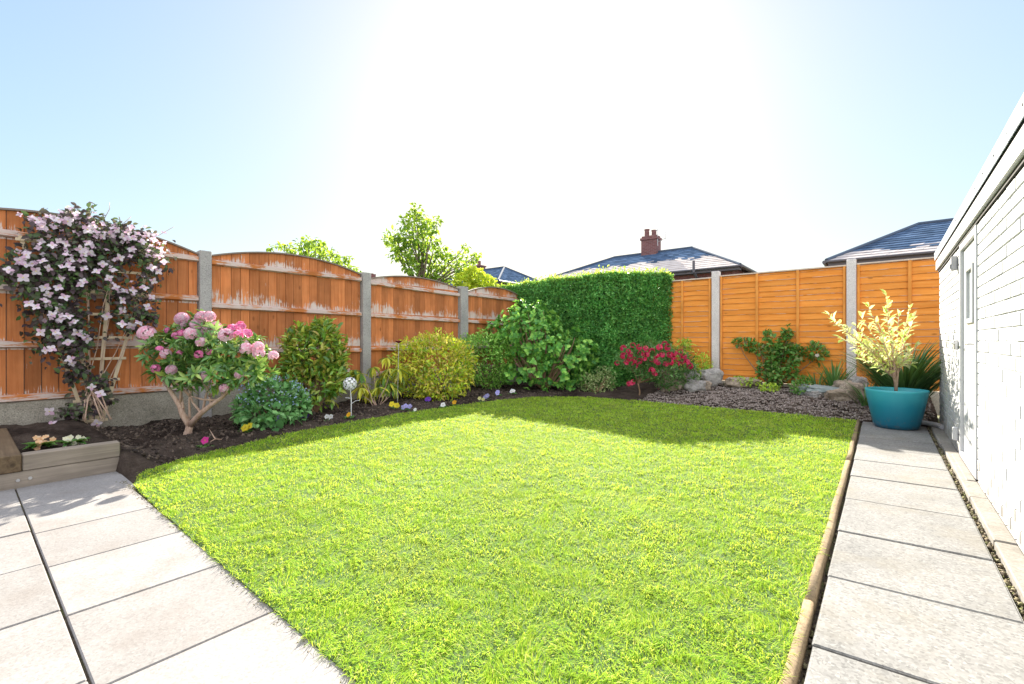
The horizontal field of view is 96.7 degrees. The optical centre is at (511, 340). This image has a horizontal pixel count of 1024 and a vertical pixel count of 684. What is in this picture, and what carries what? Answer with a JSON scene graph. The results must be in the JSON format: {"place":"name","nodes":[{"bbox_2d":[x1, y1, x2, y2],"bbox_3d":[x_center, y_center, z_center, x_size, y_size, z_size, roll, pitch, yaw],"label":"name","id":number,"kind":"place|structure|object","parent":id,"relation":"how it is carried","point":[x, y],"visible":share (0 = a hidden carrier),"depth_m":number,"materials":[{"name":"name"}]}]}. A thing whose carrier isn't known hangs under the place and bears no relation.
{"place":"outdoors","nodes":[
{"label":"outdoors","id":0,"kind":"place"},
{"bbox_2d":[0,471,355,683],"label":"patio","id":1,"kind":"structure","parent":0,"point":[144,595],"depth_m":1.80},
{"bbox_2d":[0,428,119,490],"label":"planter","id":2,"kind":"object","parent":1,"relation":"on","point":[18,469],"visible":0.88,"depth_m":3.40,"materials":[{"name":"wood"}]},
{"bbox_2d":[0,381,937,483],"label":"soil","id":3,"kind":"structure","parent":0,"point":[131,466],"depth_m":5.25,"materials":[{"name":"brown soil"}]},
{"bbox_2d":[23,435,60,449],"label":"primula","id":4,"kind":"object","parent":3,"relation":"on","point":[39,442],"visible":1,"depth_m":3.56,"materials":[{"name":"orange plant"}]},
{"bbox_2d":[58,435,89,446],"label":"primula","id":5,"kind":"object","parent":3,"relation":"on","point":[70,440],"visible":0.86,"depth_m":3.71,"materials":[{"name":"white plant"}]},
{"bbox_2d":[15,235,153,423],"bbox_3d":[-4.686,-0.070,5.079,0.031,2.000,1.160,0,0,39],"label":"trellis","id":6,"kind":"object","parent":3,"relation":"on","point":[74,390],"visible":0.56,"depth_m":5.15,"materials":[{"name":"brown wood"}]},
{"bbox_2d":[0,202,176,426],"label":"clematis","id":7,"kind":"object","parent":3,"relation":"on","point":[70,274],"visible":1,"depth_m":4.88,"materials":[{"name":"pink plant"}]},
{"bbox_2d":[195,437,212,447],"bbox_3d":[-2.999,0.995,4.438,0.143,0.103,0.120,0,0,18],"label":"pansy","id":8,"kind":"object","parent":3,"relation":"on","point":[204,440],"visible":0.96,"depth_m":4.44,"materials":[{"name":"pink plant"}]},
{"bbox_2d":[197,250,211,417],"bbox_3d":[-4.086,-0.015,6.042,0.135,2.330,0.140,0,0,39],"label":"fence post","id":9,"kind":"object","parent":3,"relation":"on","point":[204,279],"visible":0.42,"depth_m":6.00,"materials":[{"name":"concrete"}]},
{"bbox_2d":[134,308,280,434],"bbox_3d":[-3.249,0.377,4.924,1.679,1.455,0.816,0,0,4],"label":"rhododendron","id":10,"kind":"object","parent":3,"relation":"on","point":[194,357],"visible":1,"depth_m":4.77,"materials":[{"name":"pink plant"}]},
{"bbox_2d":[241,423,252,432],"bbox_3d":[-2.938,0.968,5.011,0.165,0.102,0.143,0,0,-8],"label":"pansy","id":11,"kind":"object","parent":3,"relation":"on","point":[245,427],"visible":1,"depth_m":5.01,"materials":[{"name":"yellow plant"}]},
{"bbox_2d":[229,373,313,430],"bbox_3d":[-2.875,0.758,5.536,0.897,0.722,0.954,0,0,39],"label":"brunnera","id":12,"kind":"object","parent":3,"relation":"on","point":[251,401],"visible":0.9,"depth_m":5.40,"materials":[{"name":"green plant"}]},
{"bbox_2d":[212,378,360,415],"bbox_3d":[-3.329,0.897,6.976,0.060,0.505,2.263,0,0,39],"label":"gravel board","id":13,"kind":"object","parent":3,"relation":"on","point":[221,407],"depth_m":6.29,"materials":[{"name":"concrete"}]},
{"bbox_2d":[212,251,361,385],"bbox_3d":[-3.324,-0.334,6.968,0.087,1.957,2.250,0,0,39],"label":"bowed fence","id":14,"kind":"object","parent":13,"relation":"on","point":[270,296],"visible":0.7,"depth_m":6.81,"materials":[{"name":"orange wood"}]},
{"bbox_2d":[270,315,352,412],"bbox_3d":[-2.809,0.345,6.445,1.107,1.420,1.014,0,0,39],"label":"photinia","id":15,"kind":"object","parent":3,"relation":"on","point":[319,370],"visible":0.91,"depth_m":6.32,"materials":[{"name":"green plant"}]},
{"bbox_2d":[324,414,332,420],"bbox_3d":[-2.358,0.996,5.808,0.141,0.105,0.127,0,0,16],"label":"pansy","id":16,"kind":"object","parent":3,"relation":"on","point":[327,416],"visible":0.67,"depth_m":5.81,"materials":[{"name":"white plant"}]},
{"bbox_2d":[343,412,353,418],"bbox_3d":[-2.140,0.990,5.989,0.160,0.077,0.177,0,0,-17],"label":"pansy","id":17,"kind":"object","parent":3,"relation":"on","point":[348,415],"visible":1,"depth_m":5.99,"materials":[{"name":"orange plant"}]},
{"bbox_2d":[343,377,359,415],"bbox_3d":[-2.147,0.785,6.071,0.233,0.580,0.179,0,0,39],"label":"garden stake","id":18,"kind":"object","parent":3,"relation":"on","point":[349,384],"visible":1,"depth_m":6.07,"materials":[{"name":"white metal"}]},
{"bbox_2d":[360,272,370,396],"bbox_3d":[-2.553,-0.010,7.908,0.135,2.320,0.160,0,0,39],"label":"fence post","id":19,"kind":"object","parent":3,"relation":"on","point":[365,323],"visible":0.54,"depth_m":7.85,"materials":[{"name":"concrete"}]},
{"bbox_2d":[346,357,408,405],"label":"drooping shrub","id":20,"kind":"object","parent":3,"relation":"on","point":[387,375],"visible":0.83,"depth_m":7.28,"materials":[{"name":"green plant"}]},
{"bbox_2d":[389,401,401,408],"bbox_3d":[-1.716,0.952,6.672,0.163,0.108,0.158,0,0,39],"label":"pansy","id":21,"kind":"object","parent":3,"relation":"on","point":[396,405],"visible":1,"depth_m":6.66,"materials":[{"name":"yellow plant"}]},
{"bbox_2d":[395,341,401,402],"bbox_3d":[-1.807,0.544,7.259,0.120,1.067,0.118,0,0,39],"label":"garden stake","id":22,"kind":"object","parent":3,"relation":"on","point":[398,342],"visible":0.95,"depth_m":7.25,"materials":[{"name":"metal"}]},
{"bbox_2d":[401,404,411,410],"bbox_3d":[-1.529,0.993,6.716,0.224,0.100,0.144,0,0,39],"label":"pansy","id":23,"kind":"object","parent":3,"relation":"on","point":[404,406],"visible":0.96,"depth_m":6.74,"materials":[{"name":"purple plant"}]},
{"bbox_2d":[386,326,479,401],"bbox_3d":[-1.343,0.426,8.051,1.521,1.355,1.515,0,0,39],"label":"golden shrub","id":24,"kind":"object","parent":3,"relation":"on","point":[436,389],"visible":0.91,"depth_m":7.80,"materials":[{"name":"yellow plant"}]},
{"bbox_2d":[457,286,467,386],"bbox_3d":[-1.055,0.005,9.732,0.135,2.290,0.220,0,0,39],"label":"fence post","id":25,"kind":"object","parent":3,"relation":"on","point":[463,310],"visible":0.44,"depth_m":9.66,"materials":[{"name":"concrete"}]},
{"bbox_2d":[454,327,516,388],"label":"round bush","id":26,"kind":"object","parent":3,"relation":"on","point":[494,377],"visible":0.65,"depth_m":9.31,"materials":[{"name":"green plant"}]},
{"bbox_2d":[468,366,522,386],"bbox_3d":[-0.359,0.897,10.591,0.060,0.505,1.989,0,0,39],"label":"gravel board","id":27,"kind":"object","parent":3,"relation":"on","point":[516,368],"visible":0.02,"depth_m":10.41,"materials":[{"name":"concrete"}]},
{"bbox_2d":[468,287,522,368],"bbox_3d":[-0.350,-0.293,10.589,0.087,1.877,1.980,0,0,39],"label":"bowed fence","id":28,"kind":"object","parent":27,"relation":"on","point":[485,304],"visible":0.48,"depth_m":10.32,"materials":[{"name":"orange wood"}]},
{"bbox_2d":[483,298,599,392],"bbox_3d":[0.533,0.086,9.228,2.480,1.939,1.584,0,0,10],"label":"bush","id":29,"kind":"object","parent":3,"relation":"on","point":[533,373],"visible":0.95,"depth_m":9.16,"materials":[{"name":"green plant"}]},
{"bbox_2d":[470,265,674,387],"bbox_3d":[0.432,-0.240,11.275,6.930,2.663,1.408,0,0,39],"label":"hedge","id":30,"kind":"object","parent":3,"relation":"on","point":[609,313],"visible":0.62,"depth_m":9.46,"materials":[{"name":"green plant"}]},
{"bbox_2d":[578,366,616,393],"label":"variegated bush","id":31,"kind":"object","parent":3,"relation":"on","point":[589,387],"visible":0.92,"depth_m":8.90,"materials":[{"name":"green plant"}]},
{"bbox_2d":[614,339,702,394],"bbox_3d":[2.648,0.516,8.264,1.676,1.071,0.936,0,0,3],"label":"azalea","id":32,"kind":"object","parent":3,"relation":"on","point":[668,355],"visible":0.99,"depth_m":8.10,"materials":[{"name":"red plant"}]},
{"bbox_2d":[658,368,686,391],"bbox_3d":[2.982,0.759,8.490,0.529,0.489,0.422,-2,4,11],"label":"rock","id":33,"kind":"object","parent":3,"relation":"on","point":[673,388],"visible":0.3,"depth_m":8.33,"materials":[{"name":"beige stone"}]},
{"bbox_2d":[672,337,696,368],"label":"bush","id":34,"kind":"object","parent":3,"relation":"on","point":[684,345],"visible":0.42,"depth_m":8.93,"materials":[{"name":"yellow plant"}]},
{"bbox_2d":[685,369,699,379],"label":"rock","id":35,"kind":"object","parent":3,"relation":"on","point":[688,375],"visible":0.16,"depth_m":8.38,"materials":[{"name":"grey stone"}]},
{"bbox_2d":[684,379,705,391],"bbox_3d":[3.325,0.838,8.293,0.403,0.253,0.327,1,-5,6],"label":"rock","id":36,"kind":"object","parent":3,"relation":"on","point":[696,385],"visible":0.77,"depth_m":8.18,"materials":[{"name":"grey stone"}]},
{"bbox_2d":[691,349,713,374],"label":"bush","id":37,"kind":"object","parent":3,"relation":"on","point":[706,364],"visible":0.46,"depth_m":8.69,"materials":[{"name":"yellow plant"}]},
{"bbox_2d":[704,380,711,389],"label":"rock","id":38,"kind":"object","parent":3,"relation":"on","point":[708,385],"visible":0.41,"depth_m":8.28,"materials":[{"name":"beige stone"}]},
{"bbox_2d":[699,367,723,385],"bbox_3d":[3.758,0.706,8.600,0.437,0.370,0.351,-3,-3,0],"label":"rock","id":39,"kind":"object","parent":3,"relation":"on","point":[714,376],"visible":0.73,"depth_m":8.46,"materials":[{"name":"grey stone"}]},
{"bbox_2d":[712,271,720,368],"bbox_3d":[4.023,-0.100,8.970,0.140,2.500,0.130,0,0,39],"label":"fence post","id":40,"kind":"object","parent":3,"relation":"on","point":[716,317],"visible":0.58,"depth_m":8.90,"materials":[{"name":"concrete"}]},
{"bbox_2d":[724,377,762,387],"bbox_3d":[4.252,0.791,8.406,0.626,0.236,0.504,0,-6,13],"label":"rock","id":41,"kind":"object","parent":3,"relation":"on","point":[730,383],"visible":0.75,"depth_m":8.22,"materials":[{"name":"beige stone"}]},
{"bbox_2d":[732,376,781,391],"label":"ground cover plant","id":42,"kind":"object","parent":3,"relation":"on","point":[764,388],"visible":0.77,"depth_m":7.90,"materials":[{"name":"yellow plant"}]},
{"bbox_2d":[722,380,797,387],"bbox_3d":[4.861,0.969,8.301,2.003,0.362,0.050,0,0,39],"label":"gravel board","id":43,"kind":"object","parent":3,"relation":"on","point":[784,385],"depth_m":8.22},
{"bbox_2d":[720,265,845,384],"bbox_3d":[4.852,-0.242,8.289,1.995,2.044,0.054,0,0,39],"label":"overlap fence","id":44,"kind":"object","parent":43,"relation":"on","point":[755,305],"visible":0.78,"depth_m":8.23,"materials":[{"name":"brown wood"}]},
{"bbox_2d":[732,323,829,386],"bbox_3d":[4.732,0.299,8.143,1.575,1.197,0.564,0,0,39],"label":"bush","id":45,"kind":"object","parent":3,"relation":"on","point":[770,365],"visible":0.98,"depth_m":8.07,"materials":[{"name":"green plant"}]},
{"bbox_2d":[638,383,934,420],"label":"bark mulch","id":46,"kind":"object","parent":3,"relation":"on","point":[782,395],"visible":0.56,"depth_m":7.16,"materials":[{"name":"brown wood"}]},
{"bbox_2d":[779,599,813,683],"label":"edging kerb","id":47,"kind":"structure","parent":3,"relation":"on","point":[804,625],"depth_m":1.55,"materials":[{"name":"wood"}]},
{"bbox_2d":[788,374,811,394],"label":"ground cover plant","id":48,"kind":"object","parent":3,"relation":"on","point":[798,382],"visible":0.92,"depth_m":7.48,"materials":[{"name":"green plant"}]},
{"bbox_2d":[798,384,807,394],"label":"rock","id":49,"kind":"object","parent":3,"relation":"on","point":[804,388],"visible":0.41,"depth_m":7.44,"materials":[{"name":"grey stone"}]},
{"bbox_2d":[792,368,834,385],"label":"iris clump","id":50,"kind":"object","parent":3,"relation":"on","point":[813,382],"visible":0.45,"depth_m":7.58,"materials":[{"name":"green plant"}]},
{"bbox_2d":[805,391,823,397],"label":"rock","id":51,"kind":"object","parent":3,"relation":"on","point":[814,394],"visible":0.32,"depth_m":7.19,"materials":[{"name":"grey stone"}]},
{"bbox_2d":[806,384,838,394],"bbox_3d":[5.003,0.803,7.288,0.513,0.142,0.410,4,6,38],"label":"rock","id":52,"kind":"object","parent":3,"relation":"on","point":[820,388],"visible":0.63,"depth_m":7.22,"materials":[{"name":"grey stone"}]},
{"bbox_2d":[805,460,850,613],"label":"edging kerb","id":53,"kind":"structure","parent":3,"relation":"on","point":[817,575],"depth_m":2.32,"materials":[{"name":"wood"}]},
{"bbox_2d":[809,359,857,385],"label":"iris clump","id":54,"kind":"object","parent":3,"relation":"on","point":[836,373],"visible":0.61,"depth_m":7.39,"materials":[{"name":"green plant"}]},
{"bbox_2d":[824,389,852,401],"bbox_3d":[5.032,0.867,7.011,0.371,0.239,0.280,-3,-6,22],"label":"rock","id":55,"kind":"object","parent":3,"relation":"on","point":[839,396],"visible":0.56,"depth_m":6.91,"materials":[{"name":"beige stone"}]},
{"bbox_2d":[832,379,853,386],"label":"rock","id":56,"kind":"object","parent":3,"relation":"on","point":[837,383],"visible":0.28,"depth_m":7.24,"materials":[{"name":"beige stone"}]},
{"bbox_2d":[846,259,855,376],"bbox_3d":[5.677,-0.100,7.612,0.130,2.500,0.130,0,0,39],"label":"fence post","id":57,"kind":"object","parent":3,"relation":"on","point":[850,291],"visible":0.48,"depth_m":7.57,"materials":[{"name":"concrete"}]},
{"bbox_2d":[839,381,863,399],"bbox_3d":[5.221,0.801,6.997,0.313,0.324,0.266,7,-3,16],"label":"rock","id":58,"kind":"object","parent":3,"relation":"on","point":[846,385],"visible":0.52,"depth_m":6.91,"materials":[{"name":"beige stone"}]},
{"bbox_2d":[845,419,859,462],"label":"edging kerb","id":59,"kind":"structure","parent":3,"relation":"on","point":[852,444],"depth_m":4.63,"materials":[{"name":"wood"}]},
{"bbox_2d":[838,380,873,406],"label":"crocosmia clump","id":60,"kind":"object","parent":3,"relation":"on","point":[863,402],"visible":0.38,"depth_m":6.65,"materials":[{"name":"green plant"}]},
{"bbox_2d":[847,376,868,390],"bbox_3d":[5.541,0.695,7.283,0.295,0.242,0.245,1,-3,-12],"label":"rock","id":61,"kind":"object","parent":3,"relation":"on","point":[854,379],"visible":0.41,"depth_m":7.20,"materials":[{"name":"grey stone"}]},
{"bbox_2d":[828,338,942,402],"bbox_3d":[5.149,0.478,6.028,1.782,1.080,1.791,0,0,-19],"label":"crocosmia clump","id":62,"kind":"object","parent":3,"relation":"on","point":[919,377],"visible":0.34,"depth_m":5.77,"materials":[{"name":"green plant"}]},
{"bbox_2d":[921,420,943,428],"bbox_3d":[4.998,1.002,5.422,0.098,0.060,0.376,0,0,5],"label":"waste pipe","id":63,"kind":"object","parent":3,"relation":"on","point":[934,424],"visible":0.73,"depth_m":5.40,"materials":[{"name":"grey plastic"}]},
{"bbox_2d":[929,391,939,415],"bbox_3d":[6.509,0.969,6.947,1.999,0.362,0.050,0,0,39],"label":"gravel board","id":64,"kind":"object","parent":3,"relation":"on","point":[935,400],"visible":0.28,"depth_m":6.94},
{"bbox_2d":[857,256,939,390],"bbox_3d":[6.502,-0.247,6.934,1.995,2.054,0.054,0,0,39],"label":"overlap fence","id":65,"kind":"object","parent":64,"relation":"on","point":[905,283],"visible":0.31,"depth_m":7.20,"materials":[{"name":"brown wood"}]},
{"bbox_2d":[446,261,537,286],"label":"house","id":66,"kind":"structure","parent":0,"point":[503,274],"depth_m":30.53,"materials":[{"name":"blue tile"}]},
{"bbox_2d":[134,396,858,683],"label":"lawn","id":67,"kind":"structure","parent":0,"point":[302,630],"depth_m":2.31,"materials":[{"name":"green plant"}]},
{"bbox_2d":[0,0,1023,279],"label":"sky","id":68,"kind":"structure","parent":0,"point":[545,137],"materials":[{"name":"blue"}]},
{"bbox_2d":[15,423,1023,683],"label":"ground","id":69,"kind":"structure","parent":0,"point":[815,619],"depth_m":2.00,"materials":[{"name":"soil"}]},
{"bbox_2d":[0,389,197,426],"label":"gravel board","id":70,"kind":"object","parent":69,"relation":"on","point":[137,409],"visible":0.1,"depth_m":5.38,"materials":[{"name":"concrete"}]},
{"bbox_2d":[0,207,198,402],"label":"bowed fence","id":71,"kind":"object","parent":70,"relation":"on","point":[22,379],"visible":0.5,"depth_m":5.19,"materials":[{"name":"orange wood"}]},
{"bbox_2d":[120,426,1023,683],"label":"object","id":72,"kind":"object","parent":69,"relation":"on","point":[1001,569],"visible":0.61,"depth_m":2.33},
{"bbox_2d":[930,426,1023,609],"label":"kerb","id":73,"kind":"structure","parent":69,"relation":"on","point":[1009,553],"depth_m":2.54,"materials":[{"name":"grey concrete"}]},
{"bbox_2d":[543,229,755,279],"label":"house","id":74,"kind":"structure","parent":0,"point":[690,262],"depth_m":22.49,"materials":[{"name":"tile"}]},
{"bbox_2d":[822,218,953,375],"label":"house","id":75,"kind":"structure","parent":0,"point":[920,239],"depth_m":14.71,"materials":[{"name":"tile"}]},
{"bbox_2d":[804,422,1023,683],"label":"path","id":76,"kind":"structure","parent":0,"point":[926,598],"depth_m":1.93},
{"bbox_2d":[865,387,929,429],"bbox_3d":[4.618,0.818,5.473,0.600,0.458,0.600,0,0,39],"label":"plant pot","id":77,"kind":"object","parent":76,"relation":"on","point":[901,408],"visible":1,"depth_m":5.29,"materials":[{"name":"teal ceramic"}]},
{"bbox_2d":[821,289,921,390],"bbox_3d":[4.357,0.029,5.391,1.403,1.283,0.503,0,0,-1],"label":"potted shrub","id":78,"kind":"object","parent":77,"relation":"on","point":[895,364],"visible":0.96,"depth_m":5.40,"materials":[{"name":"beige plant"}]},
{"label":"ground","id":79,"kind":"structure","parent":0,"visible":0},
{"bbox_2d":[266,235,360,272],"bbox_3d":[-5.445,-0.859,12.964,2.788,4.120,1.422,0,0,20],"label":"tree","id":80,"kind":"object","parent":79,"relation":"on","point":[307,247],"visible":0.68,"depth_m":12.78,"materials":[{"name":"green plant"}]},
{"bbox_2d":[371,371,458,396],"bbox_3d":[-1.820,0.897,8.813,0.060,0.505,2.168,0,0,39],"label":"gravel board","id":81,"kind":"object","parent":79,"relation":"on","point":[373,384],"visible":0.04,"depth_m":8.30,"materials":[{"name":"concrete"}]},
{"bbox_2d":[371,275,459,376],"bbox_3d":[-1.813,-0.288,8.807,0.087,1.867,2.150,0,0,39],"label":"bowed fence","id":82,"kind":"object","parent":81,"relation":"on","point":[402,307],"visible":0.81,"depth_m":8.61,"materials":[{"name":"orange wood"}]},
{"bbox_2d":[381,202,481,284],"bbox_3d":[-2.434,-1.486,13.502,3.146,5.377,1.602,0,0,-2],"label":"tree","id":83,"kind":"object","parent":79,"relation":"on","point":[424,246],"visible":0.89,"depth_m":13.36,"materials":[{"name":"green plant"}]},
{"bbox_2d":[451,266,497,289],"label":"lime bush","id":84,"kind":"object","parent":79,"relation":"on","point":[469,275],"visible":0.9,"depth_m":12.19,"materials":[{"name":"green plant"}]},
{"bbox_2d":[934,93,1023,553],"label":"garage","id":85,"kind":"structure","parent":79,"relation":"on","point":[981,379],"depth_m":2.87,"materials":[{"name":"white paint"}]},
{"bbox_2d":[949,256,957,270],"bbox_3d":[4.118,-0.715,4.247,0.053,0.130,0.070,0,0,39],"label":"wall lamp","id":86,"kind":"object","parent":85,"relation":"attached to","point":[953,265],"visible":1,"depth_m":4.22,"materials":[{"name":"grey plastic"}]},
{"bbox_2d":[950,340,957,349],"bbox_3d":[4.018,0.045,4.128,0.057,0.090,0.240,0,0,39],"label":"door hook","id":87,"kind":"object","parent":85,"relation":"attached to","point":[955,342],"depth_m":4.17,"materials":[{"name":"metal"}]},
{"bbox_2d":[952,426,957,440],"bbox_3d":[4.082,0.860,4.191,0.038,0.120,0.060,0,0,39],"label":"socket box","id":88,"kind":"object","parent":85,"relation":"attached to","point":[954,433],"visible":1,"depth_m":4.17,"materials":[{"name":"white plastic"}]},
{"bbox_2d":[964,240,973,464],"bbox_3d":[3.684,0.096,3.677,0.095,1.748,0.820,0,0,39],"label":"door","id":89,"kind":"structure","parent":85,"relation":"in","point":[969,251],"depth_m":3.72,"materials":[{"name":"white plastic"}]},
{"bbox_3d":[3.342,0.969,9.549,1.644,0.362,0.050,0,0,39],"label":"gravel board","id":90,"kind":"object","parent":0,"visible":0},
{"bbox_2d":[652,277,711,367],"bbox_3d":[3.331,-0.232,9.538,1.640,2.024,0.054,0,0,39],"label":"overlap fence","id":91,"kind":"object","parent":90,"relation":"on","point":[691,310],"visible":0.38,"depth_m":9.25,"materials":[{"name":"brown wood"}]}
]}

